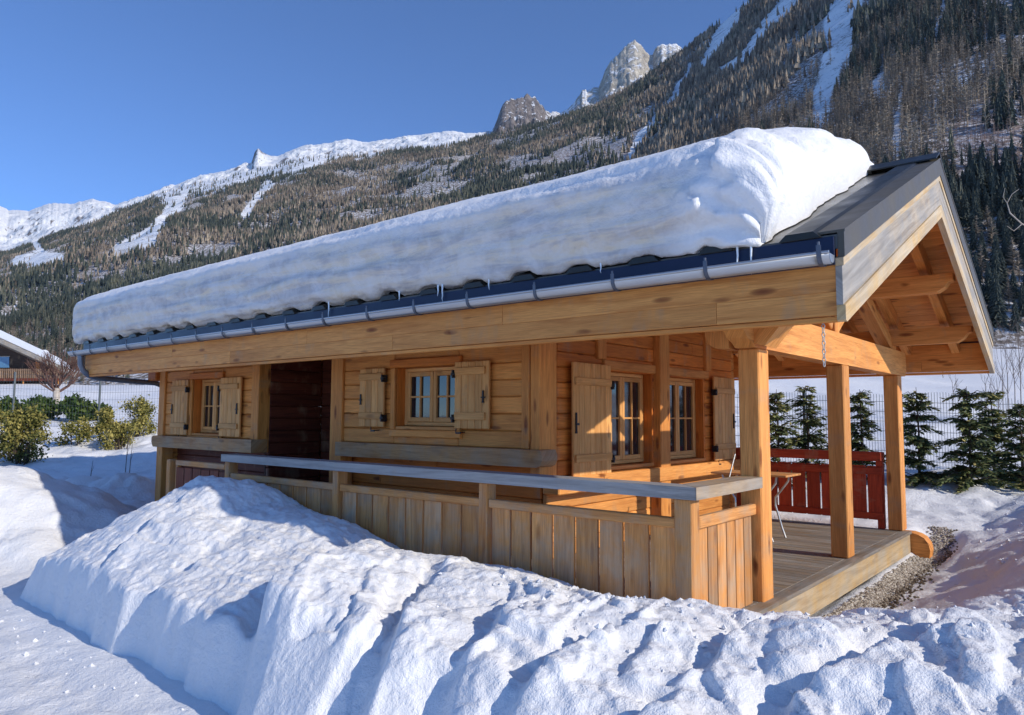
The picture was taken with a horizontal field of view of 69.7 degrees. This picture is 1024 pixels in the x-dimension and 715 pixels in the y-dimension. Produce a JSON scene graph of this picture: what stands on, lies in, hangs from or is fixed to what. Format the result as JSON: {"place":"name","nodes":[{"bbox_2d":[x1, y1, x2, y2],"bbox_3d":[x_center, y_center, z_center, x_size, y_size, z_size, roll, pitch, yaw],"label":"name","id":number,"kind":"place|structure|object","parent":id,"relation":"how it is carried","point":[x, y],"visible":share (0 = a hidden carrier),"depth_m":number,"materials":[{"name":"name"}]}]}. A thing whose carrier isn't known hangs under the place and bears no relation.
{"place":"outdoors","nodes":[
{"label":"outdoors","id":0,"kind":"place"},
{"bbox_2d":[0,40,681,250],"bbox_3d":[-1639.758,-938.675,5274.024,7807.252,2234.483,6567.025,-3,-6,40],"label":"snowy ridge","id":1,"kind":"structure","parent":0,"point":[631,62],"depth_m":3778.30,"materials":[{"name":"white snow"}]},
{"bbox_2d":[0,0,746,210],"label":"sky","id":2,"kind":"structure","parent":0,"point":[115,102],"materials":[{"name":"blue"}]},
{"bbox_2d":[0,349,1023,714],"bbox_3d":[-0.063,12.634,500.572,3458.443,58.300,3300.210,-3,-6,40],"label":"snow ground","id":3,"kind":"structure","parent":0,"point":[56,501],"depth_m":10.31,"materials":[{"name":"white snow"}]},
{"bbox_2d":[0,401,5,450],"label":"shrub","id":4,"kind":"object","parent":3,"relation":"on","point":[1,418],"visible":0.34,"depth_m":18.68,"materials":[{"name":"green plant"}]},
{"bbox_2d":[0,395,21,418],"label":"hedge bush","id":5,"kind":"object","parent":3,"relation":"on","point":[7,399],"visible":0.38,"depth_m":29.79,"materials":[{"name":"green plant"}]},
{"bbox_2d":[0,402,55,464],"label":"shrub","id":6,"kind":"object","parent":3,"relation":"on","point":[18,428],"visible":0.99,"depth_m":18.39,"materials":[{"name":"green plant"}]},
{"bbox_2d":[0,338,76,383],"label":"mountain house","id":7,"kind":"structure","parent":3,"relation":"on","point":[13,358],"depth_m":58.85,"materials":[{"name":"brown wood"}]},
{"bbox_2d":[0,356,9,367],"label":"window","id":8,"kind":"structure","parent":7,"relation":"in","point":[4,360],"depth_m":58.86,"materials":[{"name":"blue glass"}]},
{"bbox_2d":[0,330,69,368],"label":"roof snow","id":9,"kind":"structure","parent":7,"relation":"on","point":[7,337],"depth_m":58.08,"materials":[{"name":"white snow"}]},
{"bbox_2d":[16,394,61,419],"bbox_3d":[-19.385,2.076,30.184,1.631,1.189,1.768,3,-5,-27],"label":"hedge bush","id":10,"kind":"object","parent":3,"relation":"on","point":[41,401],"visible":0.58,"depth_m":29.83,"materials":[{"name":"green plant"}]},
{"bbox_2d":[25,344,84,403],"bbox_3d":[-21.139,1.090,34.159,2.800,3.586,3.173,1,-5,-8],"label":"bare tree","id":11,"kind":"object","parent":3,"relation":"on","point":[44,366],"visible":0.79,"depth_m":33.88,"materials":[{"name":"brown plant"}]},
{"bbox_2d":[54,392,95,421],"bbox_3d":[-17.858,2.038,29.946,1.753,1.291,1.776,1,-5,-6],"label":"hedge bush","id":12,"kind":"object","parent":3,"relation":"on","point":[77,402],"visible":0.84,"depth_m":29.61,"materials":[{"name":"green plant"}]},
{"bbox_2d":[53,415,99,445],"bbox_3d":[-12.673,2.170,21.523,1.442,1.004,1.084,-3,-6,40],"label":"shrub","id":13,"kind":"object","parent":3,"relation":"on","point":[86,432],"visible":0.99,"depth_m":21.41,"materials":[{"name":"green plant"}]},
{"bbox_2d":[0,372,158,426],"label":"wire fence","id":14,"kind":"object","parent":3,"relation":"on","point":[76,391],"visible":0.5,"depth_m":25.56,"materials":[{"name":"grey metal"}]},
{"bbox_2d":[0,610,183,709],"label":"snow crumbs","id":15,"kind":"object","parent":3,"relation":"on","point":[36,663],"visible":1,"depth_m":6.05,"materials":[{"name":"white snow"}]},
{"bbox_2d":[82,402,114,420],"bbox_3d":[-16.960,2.267,30.069,1.331,0.966,1.264,3,-5,-29],"label":"hedge bush","id":16,"kind":"object","parent":3,"relation":"on","point":[90,415],"visible":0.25,"depth_m":29.81,"materials":[{"name":"green plant"}]},
{"bbox_2d":[92,405,116,435],"bbox_3d":[-12.690,2.062,23.063,1.040,1.159,0.939,-3,-6,40],"label":"shrub","id":17,"kind":"object","parent":3,"relation":"on","point":[106,415],"visible":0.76,"depth_m":22.83,"materials":[{"name":"green plant"}]},
{"bbox_2d":[94,417,144,449],"bbox_3d":[-11.477,2.258,21.519,1.480,1.056,1.263,-3,-6,40],"label":"shrub","id":18,"kind":"object","parent":3,"relation":"on","point":[115,431],"visible":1,"depth_m":21.37,"materials":[{"name":"green plant"}]},
{"bbox_2d":[118,394,157,436],"bbox_3d":[-11.733,1.846,23.186,1.390,1.462,1.360,-3,-6,40],"label":"shrub","id":19,"kind":"object","parent":3,"relation":"on","point":[141,409],"visible":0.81,"depth_m":23.10,"materials":[{"name":"green plant"}]},
{"bbox_2d":[20,475,1023,714],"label":"snow bank","id":20,"kind":"structure","parent":3,"relation":"on","point":[230,596],"depth_m":4.58,"materials":[{"name":"white snow"}]},
{"bbox_2d":[436,565,1023,714],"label":"snow crumbs","id":21,"kind":"object","parent":20,"relation":"on","point":[806,614],"visible":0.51,"depth_m":4.61,"materials":[{"name":"white snow"}]},
{"bbox_2d":[67,152,994,615],"bbox_3d":[-0.421,0.513,11.535,12.675,4.760,7.544,-3,-6,40],"label":"wooden chalet","id":22,"kind":"object","parent":3,"relation":"on","point":[573,426],"visible":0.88,"depth_m":8.10,"materials":[{"name":"brown wood"}]},
{"bbox_2d":[187,371,224,437],"bbox_3d":[-4.956,0.820,12.211,1.100,1.130,0.320,-3,-6,40],"label":"window","id":23,"kind":"structure","parent":22,"relation":"in","point":[204,397],"depth_m":12.40,"materials":[{"name":"brown wood"}]},
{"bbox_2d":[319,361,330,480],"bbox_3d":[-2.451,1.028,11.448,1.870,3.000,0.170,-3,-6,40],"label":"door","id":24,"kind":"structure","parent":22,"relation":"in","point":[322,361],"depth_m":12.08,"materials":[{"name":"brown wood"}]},
{"bbox_2d":[389,356,462,438],"bbox_3d":[-0.969,0.488,8.920,1.220,0.950,0.310,-3,-6,40],"label":"window","id":25,"kind":"structure","parent":22,"relation":"in","point":[422,392],"depth_m":9.00,"materials":[{"name":"brown wood"}]},
{"bbox_2d":[72,127,873,343],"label":"roof snow","id":26,"kind":"structure","parent":22,"relation":"on","point":[752,187],"depth_m":6.60,"materials":[{"name":"white snow"}]},
{"bbox_2d":[611,370,653,469],"bbox_3d":[1.381,0.765,9.218,0.275,1.210,1.170,-3,-6,40],"label":"window","id":27,"kind":"structure","parent":22,"relation":"in","point":[632,395],"depth_m":9.41,"materials":[{"name":"brown wood"}]},
{"bbox_2d":[670,376,705,463],"bbox_3d":[2.328,0.860,10.357,0.275,1.210,1.260,-3,-6,40],"label":"window","id":28,"kind":"structure","parent":22,"relation":"in","point":[687,435],"depth_m":10.59,"materials":[{"name":"brown wood"}]},
{"bbox_2d":[729,454,735,476],"bbox_3d":[2.508,1.286,8.425,0.198,0.363,0.018,4,-6,-42],"label":"metal rod","id":29,"kind":"object","parent":22,"relation":"on","point":[732,465],"visible":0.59,"depth_m":8.44,"materials":[{"name":"metal"}]},
{"bbox_2d":[736,246,738,261],"bbox_3d":[1.605,-0.724,5.240,0.020,0.250,0.020,-3,-6,40],"label":"icicle","id":30,"kind":"object","parent":22,"relation":"hanging from","point":[737,250],"visible":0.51,"depth_m":5.24,"materials":[{"name":"ice"}]},
{"bbox_2d":[711,469,800,541],"bbox_3d":[3.118,1.884,9.403,0.970,0.826,0.545,-3,-6,40],"label":"garden table","id":31,"kind":"object","parent":22,"relation":"on","point":[787,475],"visible":0.52,"depth_m":9.39,"materials":[{"name":"brown wood"}]},
{"bbox_2d":[821,323,825,366],"bbox_3d":[2.208,-0.102,5.215,0.023,0.344,0.016,1,-5,-6],"label":"rain chain","id":32,"kind":"object","parent":22,"relation":"hanging from","point":[823,345],"visible":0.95,"depth_m":5.21,"materials":[{"name":"metal"}]},
{"bbox_2d":[769,389,806,488],"bbox_3d":[4.964,1.580,13.864,1.029,1.963,1.108,1,-5,-4],"label":"young fir","id":33,"kind":"object","parent":3,"relation":"on","point":[781,408],"visible":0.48,"depth_m":13.78,"materials":[{"name":"green plant"}]},
{"bbox_2d":[774,386,827,476],"bbox_3d":[5.749,1.528,14.299,1.240,1.956,1.526,-3,-6,40],"label":"young fir","id":34,"kind":"object","parent":3,"relation":"on","point":[810,421],"visible":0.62,"depth_m":14.20,"materials":[{"name":"green plant"}]},
{"bbox_2d":[850,389,885,479],"bbox_3d":[6.639,1.563,14.080,1.223,1.911,1.298,-3,-6,40],"label":"young fir","id":35,"kind":"object","parent":3,"relation":"on","point":[866,424],"visible":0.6,"depth_m":13.99,"materials":[{"name":"green plant"}]},
{"bbox_2d":[735,390,1022,470],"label":"wire fence","id":36,"kind":"object","parent":3,"relation":"on","point":[854,420],"visible":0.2,"depth_m":15.11,"materials":[{"name":"grey metal"}]},
{"bbox_2d":[902,391,955,486],"bbox_3d":[7.454,1.491,13.568,1.111,1.893,1.232,-1,-5,18],"label":"young fir","id":37,"kind":"object","parent":3,"relation":"on","point":[924,446],"visible":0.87,"depth_m":13.52,"materials":[{"name":"green plant"}]},
{"bbox_2d":[948,374,961,400],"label":"bare sapling","id":38,"kind":"object","parent":3,"relation":"on","point":[954,384],"visible":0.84,"depth_m":29.90,"materials":[{"name":"plant"}]},
{"bbox_2d":[919,386,1023,493],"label":"young fir","id":39,"kind":"object","parent":3,"relation":"on","point":[964,475],"visible":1,"depth_m":13.13,"materials":[{"name":"green plant"}]},
{"bbox_2d":[935,490,1022,607],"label":"snow crumbs","id":40,"kind":"object","parent":3,"relation":"on","point":[1000,545],"visible":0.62,"depth_m":9.01,"materials":[{"name":"white snow"}]},
{"bbox_2d":[981,373,995,408],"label":"bare sapling","id":41,"kind":"object","parent":3,"relation":"on","point":[989,386],"visible":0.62,"depth_m":26.88,"materials":[{"name":"plant"}]},
{"bbox_2d":[964,390,1020,481],"bbox_3d":[9.242,1.535,14.002,1.268,1.852,1.238,-3,-6,40],"label":"young fir","id":42,"kind":"object","parent":3,"relation":"on","point":[997,430],"visible":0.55,"depth_m":14.01,"materials":[{"name":"green plant"}]},
{"bbox_2d":[987,372,1007,408],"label":"bare sapling","id":43,"kind":"object","parent":3,"relation":"on","point":[997,388],"visible":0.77,"depth_m":24.02,"materials":[{"name":"plant"}]},
{"bbox_2d":[986,404,1023,488],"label":"young fir","id":44,"kind":"object","parent":3,"relation":"on","point":[1013,447],"visible":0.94,"depth_m":13.32,"materials":[{"name":"green plant"}]},
{"bbox_2d":[994,320,1015,409],"bbox_3d":[20.867,0.329,31.189,0.982,3.927,1.568,0,-5,5],"label":"bare sapling","id":45,"kind":"object","parent":3,"relation":"on","point":[1005,363],"visible":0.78,"depth_m":30.93,"materials":[{"name":"brown plant"}]},
{"bbox_2d":[993,319,1020,415],"bbox_3d":[17.401,0.391,25.921,1.196,3.764,1.186,-3,-6,40],"label":"bare sapling","id":46,"kind":"object","parent":3,"relation":"on","point":[1006,365],"visible":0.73,"depth_m":25.94,"materials":[{"name":"plant"}]},
{"bbox_2d":[995,315,1023,403],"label":"bare sapling","id":47,"kind":"object","parent":3,"relation":"on","point":[1016,355],"visible":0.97,"depth_m":25.18,"materials":[{"name":"brown plant"}]},
{"bbox_2d":[1000,340,1023,403],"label":"bare sapling","id":48,"kind":"object","parent":3,"relation":"on","point":[1014,368],"visible":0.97,"depth_m":23.98,"materials":[{"name":"plant"}]},
{"bbox_2d":[1003,189,1023,230],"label":"bare tree","id":49,"kind":"object","parent":3,"relation":"on","point":[1011,213],"visible":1,"depth_m":12.30,"materials":[{"name":"grey plant"}]},
{"bbox_2d":[0,0,1023,384],"bbox_3d":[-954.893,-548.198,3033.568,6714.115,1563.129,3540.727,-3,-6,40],"label":"mountain slope","id":50,"kind":"structure","parent":0,"point":[838,28],"depth_m":1013.40,"materials":[{"name":"white snow"}]},
{"bbox_2d":[0,0,1023,384],"bbox_3d":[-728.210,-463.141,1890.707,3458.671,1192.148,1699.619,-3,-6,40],"label":"larch forest","id":51,"kind":"object","parent":50,"relation":"on","point":[762,72],"visible":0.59,"depth_m":881.02,"materials":[{"name":"plant"}]},
{"bbox_2d":[0,0,1023,381],"bbox_3d":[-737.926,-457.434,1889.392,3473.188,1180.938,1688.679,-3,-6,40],"label":"spruce forest","id":52,"kind":"object","parent":50,"relation":"on","point":[974,178],"visible":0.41,"depth_m":928.11,"materials":[{"name":"green plant"}]},
{"bbox_2d":[950,160,960,181],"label":"larch tree","id":53,"kind":"object","parent":50,"relation":"on","point":[955,164],"visible":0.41,"depth_m":338.23,"materials":[{"name":"brown plant"}]},
{"bbox_2d":[904,64,1023,181],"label":"brushwood","id":54,"kind":"object","parent":50,"relation":"on","point":[985,138],"visible":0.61,"depth_m":374.50,"materials":[{"name":"brown plant"}]},
{"bbox_2d":[960,190,969,226],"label":"spruce tree","id":55,"kind":"object","parent":50,"relation":"on","point":[964,213],"visible":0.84,"depth_m":305.26,"materials":[{"name":"green plant"}]},
{"bbox_2d":[964,232,973,260],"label":"spruce tree","id":56,"kind":"object","parent":50,"relation":"on","point":[966,238],"visible":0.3,"depth_m":281.23,"materials":[{"name":"green plant"}]},
{"bbox_2d":[968,223,977,249],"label":"spruce tree","id":57,"kind":"object","parent":50,"relation":"on","point":[973,243],"visible":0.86,"depth_m":288.47,"materials":[{"name":"green plant"}]},
{"bbox_2d":[965,194,985,233],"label":"spruce tree","id":58,"kind":"object","parent":50,"relation":"on","point":[974,210],"visible":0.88,"depth_m":298.63,"materials":[{"name":"green plant"}]},
{"bbox_2d":[970,215,983,240],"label":"larch tree","id":59,"kind":"object","parent":50,"relation":"on","point":[977,232],"visible":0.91,"depth_m":293.83,"materials":[{"name":"brown plant"}]},
{"bbox_2d":[972,251,984,292],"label":"spruce tree","id":60,"kind":"object","parent":50,"relation":"on","point":[977,268],"visible":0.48,"depth_m":262.48,"materials":[{"name":"green plant"}]},
{"bbox_2d":[976,194,985,223],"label":"spruce tree","id":61,"kind":"object","parent":50,"relation":"on","point":[979,209],"visible":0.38,"depth_m":305.55,"materials":[{"name":"green plant"}]},
{"bbox_2d":[976,238,989,268],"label":"spruce tree","id":62,"kind":"object","parent":50,"relation":"on","point":[978,251],"visible":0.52,"depth_m":275.99,"materials":[{"name":"green plant"}]},
{"bbox_2d":[976,230,989,258],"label":"spruce tree","id":63,"kind":"object","parent":50,"relation":"on","point":[982,238],"visible":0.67,"depth_m":281.07,"materials":[{"name":"green plant"}]},
{"bbox_2d":[981,184,984,205],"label":"spruce tree","id":64,"kind":"object","parent":50,"relation":"on","point":[982,188],"visible":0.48,"depth_m":316.30,"materials":[{"name":"green plant"}]},
{"bbox_2d":[977,244,990,281],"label":"larch tree","id":65,"kind":"object","parent":50,"relation":"on","point":[980,259],"visible":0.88,"depth_m":268.38,"materials":[{"name":"brown plant"}]},
{"bbox_2d":[982,260,991,302],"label":"spruce tree","id":66,"kind":"object","parent":50,"relation":"on","point":[987,282],"visible":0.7,"depth_m":256.79,"materials":[{"name":"green plant"}]},
{"bbox_2d":[982,205,992,229],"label":"larch tree","id":67,"kind":"object","parent":50,"relation":"on","point":[987,218],"visible":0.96,"depth_m":298.78,"materials":[{"name":"brown plant"}]},
{"bbox_2d":[984,193,995,218],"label":"spruce tree","id":68,"kind":"object","parent":50,"relation":"on","point":[988,203],"visible":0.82,"depth_m":307.81,"materials":[{"name":"green plant"}]},
{"bbox_2d":[984,218,1000,245],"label":"larch tree","id":69,"kind":"object","parent":50,"relation":"on","point":[990,229],"visible":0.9,"depth_m":285.09,"materials":[{"name":"brown plant"}]},
{"bbox_2d":[986,215,1001,243],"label":"spruce tree","id":70,"kind":"object","parent":50,"relation":"on","point":[994,222],"visible":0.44,"depth_m":289.86,"materials":[{"name":"green plant"}]},
{"bbox_2d":[983,248,1007,295],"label":"spruce tree","id":71,"kind":"object","parent":50,"relation":"on","point":[995,262],"visible":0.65,"depth_m":259.42,"materials":[{"name":"green plant"}]},
{"bbox_2d":[986,268,1008,312],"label":"spruce tree","id":72,"kind":"object","parent":50,"relation":"on","point":[994,276],"visible":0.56,"depth_m":250.91,"materials":[{"name":"green plant"}]},
{"bbox_2d":[988,233,1007,266],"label":"spruce tree","id":73,"kind":"object","parent":50,"relation":"on","point":[995,239],"visible":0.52,"depth_m":274.73,"materials":[{"name":"green plant"}]},
{"bbox_2d":[995,210,1002,237],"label":"spruce tree","id":74,"kind":"object","parent":50,"relation":"on","point":[999,222],"visible":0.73,"depth_m":293.11,"materials":[{"name":"green plant"}]},
{"bbox_2d":[988,279,1010,327],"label":"spruce tree","id":75,"kind":"object","parent":50,"relation":"on","point":[996,313],"visible":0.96,"depth_m":243.79,"materials":[{"name":"green plant"}]},
{"bbox_2d":[991,241,1008,273],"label":"spruce tree","id":76,"kind":"object","parent":50,"relation":"on","point":[997,248],"visible":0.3,"depth_m":269.89,"materials":[{"name":"green plant"}]},
{"bbox_2d":[995,185,1006,214],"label":"spruce tree","id":77,"kind":"object","parent":50,"relation":"on","point":[999,203],"visible":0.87,"depth_m":308.67,"materials":[{"name":"green plant"}]},
{"bbox_2d":[1000,206,1007,223],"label":"spruce tree","id":78,"kind":"object","parent":50,"relation":"on","point":[1002,213],"visible":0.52,"depth_m":299.11,"materials":[{"name":"green plant"}]},
{"bbox_2d":[998,251,1010,288],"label":"spruce tree","id":79,"kind":"object","parent":50,"relation":"on","point":[1001,259],"visible":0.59,"depth_m":262.12,"materials":[{"name":"green plant"}]},
{"bbox_2d":[998,220,1016,255],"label":"spruce tree","id":80,"kind":"object","parent":50,"relation":"on","point":[1004,231],"visible":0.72,"depth_m":280.39,"materials":[{"name":"green plant"}]},
{"bbox_2d":[1002,236,1014,264],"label":"spruce tree","id":81,"kind":"object","parent":50,"relation":"on","point":[1005,249],"visible":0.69,"depth_m":275.65,"materials":[{"name":"green plant"}]},
{"bbox_2d":[1002,276,1017,306],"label":"larch tree","id":82,"kind":"object","parent":50,"relation":"on","point":[1008,297],"visible":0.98,"depth_m":252.73,"materials":[{"name":"brown plant"}]},
{"bbox_2d":[1005,199,1016,234],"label":"spruce tree","id":83,"kind":"object","parent":50,"relation":"on","point":[1010,218],"visible":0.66,"depth_m":293.19,"materials":[{"name":"green plant"}]},
{"bbox_2d":[1007,221,1015,244],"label":"spruce tree","id":84,"kind":"object","parent":50,"relation":"on","point":[1009,227],"visible":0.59,"depth_m":287.55,"materials":[{"name":"green plant"}]},
{"bbox_2d":[1004,237,1019,270],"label":"larch tree","id":85,"kind":"object","parent":50,"relation":"on","point":[1011,247],"visible":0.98,"depth_m":271.00,"materials":[{"name":"brown plant"}]},
{"bbox_2d":[1005,184,1018,217],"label":"spruce tree","id":86,"kind":"object","parent":50,"relation":"on","point":[1014,198],"visible":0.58,"depth_m":303.92,"materials":[{"name":"green plant"}]},
{"bbox_2d":[1009,269,1019,298],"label":"spruce tree","id":87,"kind":"object","parent":50,"relation":"on","point":[1013,284],"visible":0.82,"depth_m":256.01,"materials":[{"name":"green plant"}]},
{"bbox_2d":[1009,299,1023,331],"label":"spruce tree","id":88,"kind":"object","parent":50,"relation":"on","point":[1015,310],"visible":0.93,"depth_m":240.92,"materials":[{"name":"green plant"}]},
{"bbox_2d":[1012,200,1023,241],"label":"spruce tree","id":89,"kind":"object","parent":50,"relation":"on","point":[1020,212],"visible":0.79,"depth_m":288.29,"materials":[{"name":"green plant"}]},
{"bbox_2d":[1014,252,1022,281],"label":"larch tree","id":90,"kind":"object","parent":50,"relation":"on","point":[1018,267],"visible":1,"depth_m":264.96,"materials":[{"name":"brown plant"}]},
{"bbox_2d":[1016,282,1023,316],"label":"spruce tree","id":91,"kind":"object","parent":50,"relation":"on","point":[1020,301],"visible":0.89,"depth_m":247.25,"materials":[{"name":"green plant"}]},
{"bbox_2d":[1016,227,1023,266],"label":"spruce tree","id":92,"kind":"object","parent":50,"relation":"on","point":[1021,252],"visible":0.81,"depth_m":272.56,"materials":[{"name":"green plant"}]},
{"bbox_2d":[1016,216,1023,257],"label":"spruce tree","id":93,"kind":"object","parent":50,"relation":"on","point":[1021,226],"visible":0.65,"depth_m":278.36,"materials":[{"name":"green plant"}]},
{"bbox_2d":[822,526,957,616],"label":"gravel","id":94,"kind":"structure","parent":0,"point":[872,598],"depth_m":8.49,"materials":[{"name":"grey gravel"}]}
]}

